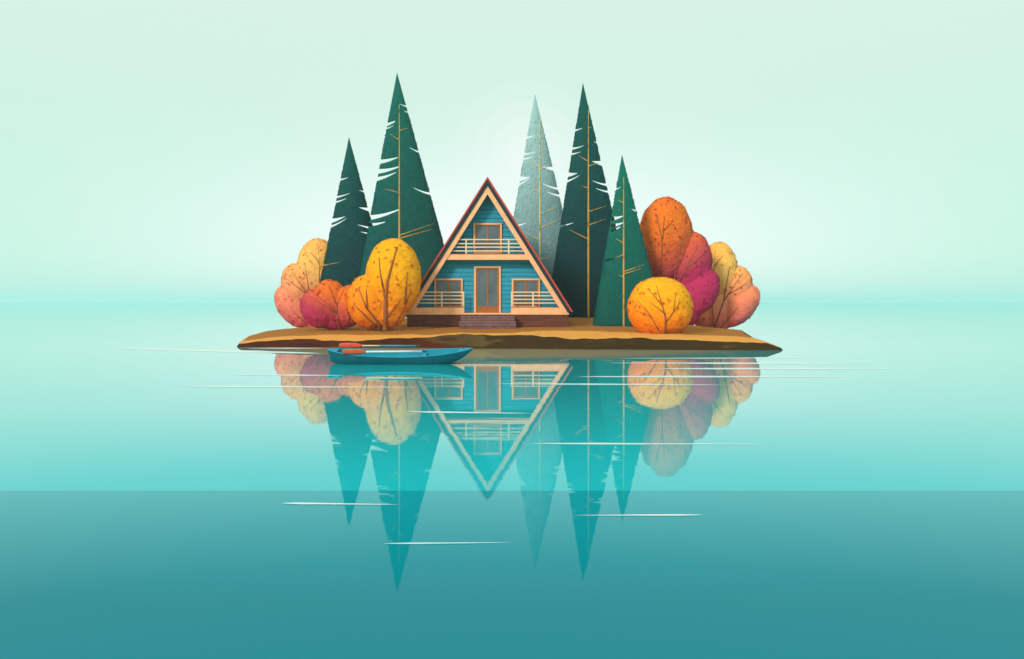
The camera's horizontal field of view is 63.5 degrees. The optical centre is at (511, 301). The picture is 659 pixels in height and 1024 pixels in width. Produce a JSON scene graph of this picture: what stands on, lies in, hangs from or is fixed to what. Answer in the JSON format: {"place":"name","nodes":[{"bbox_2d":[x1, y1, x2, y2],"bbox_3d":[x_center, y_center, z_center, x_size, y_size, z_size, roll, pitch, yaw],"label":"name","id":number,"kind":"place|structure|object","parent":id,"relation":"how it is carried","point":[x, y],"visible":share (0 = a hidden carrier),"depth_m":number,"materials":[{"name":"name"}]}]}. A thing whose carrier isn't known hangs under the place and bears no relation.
{"place":"outdoors","nodes":[
{"label":"outdoors","id":0,"kind":"place"},
{"bbox_2d":[183,386,338,386],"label":"ripple","id":1,"kind":"object","parent":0,"point":[260,386],"visible":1,"depth_m":22.20},
{"bbox_2d":[279,375,336,375],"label":"ripple","id":2,"kind":"object","parent":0,"point":[307,375],"visible":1,"depth_m":25.50},
{"bbox_2d":[237,316,782,349],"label":"island","id":3,"kind":"structure","parent":0,"point":[574,334],"depth_m":41.37,"materials":[{"name":"brown soil"}]},
{"bbox_2d":[274,238,327,327],"bbox_3d":[-15.897,-1.324,64.616,5.216,7.315,2.912,0,0,0],"label":"autumn bush","id":4,"kind":"object","parent":3,"relation":"on","point":[300,277],"visible":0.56,"depth_m":63.42,"materials":[{"name":"orange plant"}]},
{"bbox_2d":[299,279,356,329],"bbox_3d":[-10.415,0.210,48.165,3.853,3.051,1.891,0,0,0],"label":"autumn bush","id":5,"kind":"object","parent":3,"relation":"on","point":[323,303],"visible":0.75,"depth_m":47.46,"materials":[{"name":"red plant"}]},
{"bbox_2d":[320,139,372,286],"bbox_3d":[-11.889,-5.358,62.591,6.426,14.205,3.204,0,0,0],"label":"conifer","id":6,"kind":"object","parent":3,"relation":"on","point":[343,257],"visible":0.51,"depth_m":61.94,"materials":[{"name":"green plant"}]},
{"bbox_2d":[345,238,421,331],"bbox_3d":[-7.327,-0.930,47.383,4.293,5.401,2.734,0,0,0],"label":"autumn bush","id":7,"kind":"object","parent":3,"relation":"on","point":[383,292],"visible":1,"depth_m":46.42,"materials":[{"name":"yellow plant"}]},
{"bbox_2d":[359,74,443,317],"bbox_3d":[-7.729,-7.791,61.285,8.375,18.396,4.077,0,0,0],"label":"conifer","id":8,"kind":"object","parent":3,"relation":"on","point":[412,222],"visible":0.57,"depth_m":60.51,"materials":[{"name":"green plant"}]},
{"bbox_2d":[406,177,572,328],"bbox_3d":[-1.476,-2.803,53.874,10.347,9.477,10.287,0,0,0],"label":"cabin","id":9,"kind":"object","parent":3,"relation":"on","point":[487,269],"visible":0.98,"depth_m":50.59,"materials":[{"name":"wood"}]},
{"bbox_2d":[434,279,462,306],"bbox_3d":[-3.886,-0.520,50.685,1.759,1.764,0.180,0,0,0],"label":"window","id":10,"kind":"structure","parent":9,"relation":"in","point":[445,285],"depth_m":50.70,"materials":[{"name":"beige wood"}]},
{"bbox_2d":[473,223,501,253],"bbox_3d":[-1.489,-3.869,50.685,1.759,1.870,0.180,0,0,0],"label":"window","id":11,"kind":"structure","parent":9,"relation":"in","point":[480,230],"depth_m":50.70,"materials":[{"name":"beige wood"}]},
{"bbox_2d":[476,268,498,312],"bbox_3d":[-1.501,-0.681,50.715,1.413,2.734,0.100,0,0,0],"label":"door","id":12,"kind":"structure","parent":9,"relation":"in","point":[487,279],"depth_m":50.70,"materials":[{"name":"orange wood"}]},
{"bbox_2d":[512,279,539,306],"bbox_3d":[0.855,-0.520,50.685,1.750,1.764,0.180,0,0,0],"label":"window","id":13,"kind":"structure","parent":9,"relation":"in","point":[520,285],"depth_m":50.70,"materials":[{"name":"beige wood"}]},
{"bbox_2d":[308,326,723,338],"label":"fallen leaves","id":14,"kind":"object","parent":3,"relation":"on","point":[493,330],"visible":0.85,"depth_m":46.58,"materials":[{"name":"orange plant"}]},
{"bbox_2d":[513,96,565,277],"bbox_3d":[2.344,-7.395,64.003,7.190,17.393,3.544,0,0,0],"label":"conifer","id":15,"kind":"object","parent":3,"relation":"on","point":[538,210],"visible":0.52,"depth_m":63.32,"materials":[{"name":"teal plant"}]},
{"bbox_2d":[552,85,617,317],"bbox_3d":[5.870,-7.499,61.383,6.743,17.515,3.354,0,0,0],"label":"conifer","id":16,"kind":"object","parent":3,"relation":"on","point":[581,247],"visible":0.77,"depth_m":60.58,"materials":[{"name":"green plant"}]},
{"bbox_2d":[593,156,652,325],"bbox_3d":[7.288,-3.780,51.487,4.598,10.784,2.011,0,0,0],"label":"conifer","id":17,"kind":"object","parent":3,"relation":"on","point":[625,272],"visible":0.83,"depth_m":51.04,"materials":[{"name":"green plant"}]},
{"bbox_2d":[626,277,693,333],"bbox_3d":[8.149,0.347,45.600,3.642,3.492,2.865,0,0,0],"label":"autumn bush","id":18,"kind":"object","parent":3,"relation":"on","point":[658,305],"visible":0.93,"depth_m":44.57,"materials":[{"name":"yellow plant"}]},
{"bbox_2d":[640,196,719,324],"bbox_3d":[10.942,-2.482,54.496,5.329,8.910,3.047,0,0,0],"label":"autumn bush","id":19,"kind":"object","parent":3,"relation":"on","point":[678,249],"visible":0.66,"depth_m":53.38,"materials":[{"name":"orange plant"}]},
{"bbox_2d":[695,241,759,328],"bbox_3d":[14.816,-1.006,57.432,4.712,6.346,2.285,0,0,0],"label":"autumn bush","id":20,"kind":"object","parent":3,"relation":"on","point":[737,301],"visible":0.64,"depth_m":56.63,"materials":[{"name":"orange plant"}]},
{"bbox_2d":[0,302,1023,658],"bbox_3d":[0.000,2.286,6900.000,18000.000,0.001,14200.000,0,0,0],"label":"water","id":21,"kind":"structure","parent":0,"point":[150,508],"depth_m":9.85,"materials":[{"name":"teal liquid"}]},
{"bbox_2d":[118,348,309,352],"bbox_3d":[-14.671,2.280,38.752,13.977,0.001,1.543,0,0,20],"label":"ripple","id":22,"kind":"object","parent":21,"relation":"on","point":[250,351],"visible":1,"depth_m":38.51},
{"bbox_2d":[286,502,389,504],"bbox_3d":[-1.890,2.280,9.315,1.481,0.001,0.084,0,0,4],"label":"ripple","id":23,"kind":"object","parent":21,"relation":"on","point":[332,503],"visible":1,"depth_m":9.34},
{"bbox_2d":[327,347,472,364],"bbox_3d":[-4.114,2.028,30.438,5.356,0.728,1.039,0,0,0],"label":"canoe","id":24,"kind":"object","parent":21,"relation":"on","point":[429,356],"visible":0.75,"depth_m":30.10,"materials":[{"name":"blue wood"}]},
{"bbox_2d":[339,343,420,347],"bbox_3d":[-4.945,1.649,30.944,3.051,0.226,0.069,0,0,0],"label":"paddle","id":25,"kind":"object","parent":24,"relation":"on","point":[349,345],"visible":1,"depth_m":30.93,"materials":[{"name":"brown wood"}]},
{"bbox_2d":[342,349,426,354],"bbox_3d":[-4.620,1.817,29.950,3.046,0.217,0.083,0,0,-1],"label":"paddle","id":26,"kind":"object","parent":24,"relation":"on","point":[352,351],"visible":1,"depth_m":29.93,"materials":[{"name":"brown wood"}]},
{"bbox_2d":[386,542,500,543],"bbox_3d":[-0.579,2.280,7.809,1.337,0.001,0.050,0,0,-1],"label":"ripple","id":27,"kind":"object","parent":21,"relation":"on","point":[440,542],"visible":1,"depth_m":7.83},
{"bbox_2d":[409,411,497,412],"bbox_3d":[-0.808,2.280,16.975,2.910,0.001,0.228,0,0,7],"label":"ripple","id":28,"kind":"object","parent":21,"relation":"on","point":[450,412],"visible":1,"depth_m":16.99},
{"bbox_2d":[556,383,709,384],"bbox_3d":[2.744,2.280,22.826,7.020,0.001,0.381,0,0,0],"label":"ripple","id":29,"kind":"object","parent":21,"relation":"on","point":[628,384],"visible":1,"depth_m":22.73},
{"bbox_2d":[611,514,696,515],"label":"ripple","id":30,"kind":"object","parent":21,"relation":"on","point":[656,515],"visible":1,"depth_m":8.81},
{"bbox_2d":[683,362,861,363],"bbox_3d":[8.484,2.280,30.592,10.814,0.001,0.753,0,0,0],"label":"ripple","id":31,"kind":"object","parent":21,"relation":"on","point":[764,363],"visible":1,"depth_m":30.43},
{"bbox_2d":[0,0,1023,301],"label":"sky","id":32,"kind":"structure","parent":0,"point":[151,150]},
{"bbox_2d":[536,443,706,443],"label":"ripple","id":33,"kind":"object","parent":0,"point":[621,443],"visible":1,"depth_m":13.28},
{"bbox_2d":[586,376,847,376],"bbox_3d":[6.602,2.280,25.146,9.754,0.001,0.532,0,0,0],"label":"ripple","id":34,"kind":"object","parent":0,"point":[716,376],"visible":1,"depth_m":25.16},
{"bbox_2d":[662,368,876,368],"bbox_3d":[9.318,2.280,28.141,9.247,0.001,0.647,0,0,0],"label":"ripple","id":35,"kind":"object","parent":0,"point":[769,368],"visible":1,"depth_m":28.16}
]}

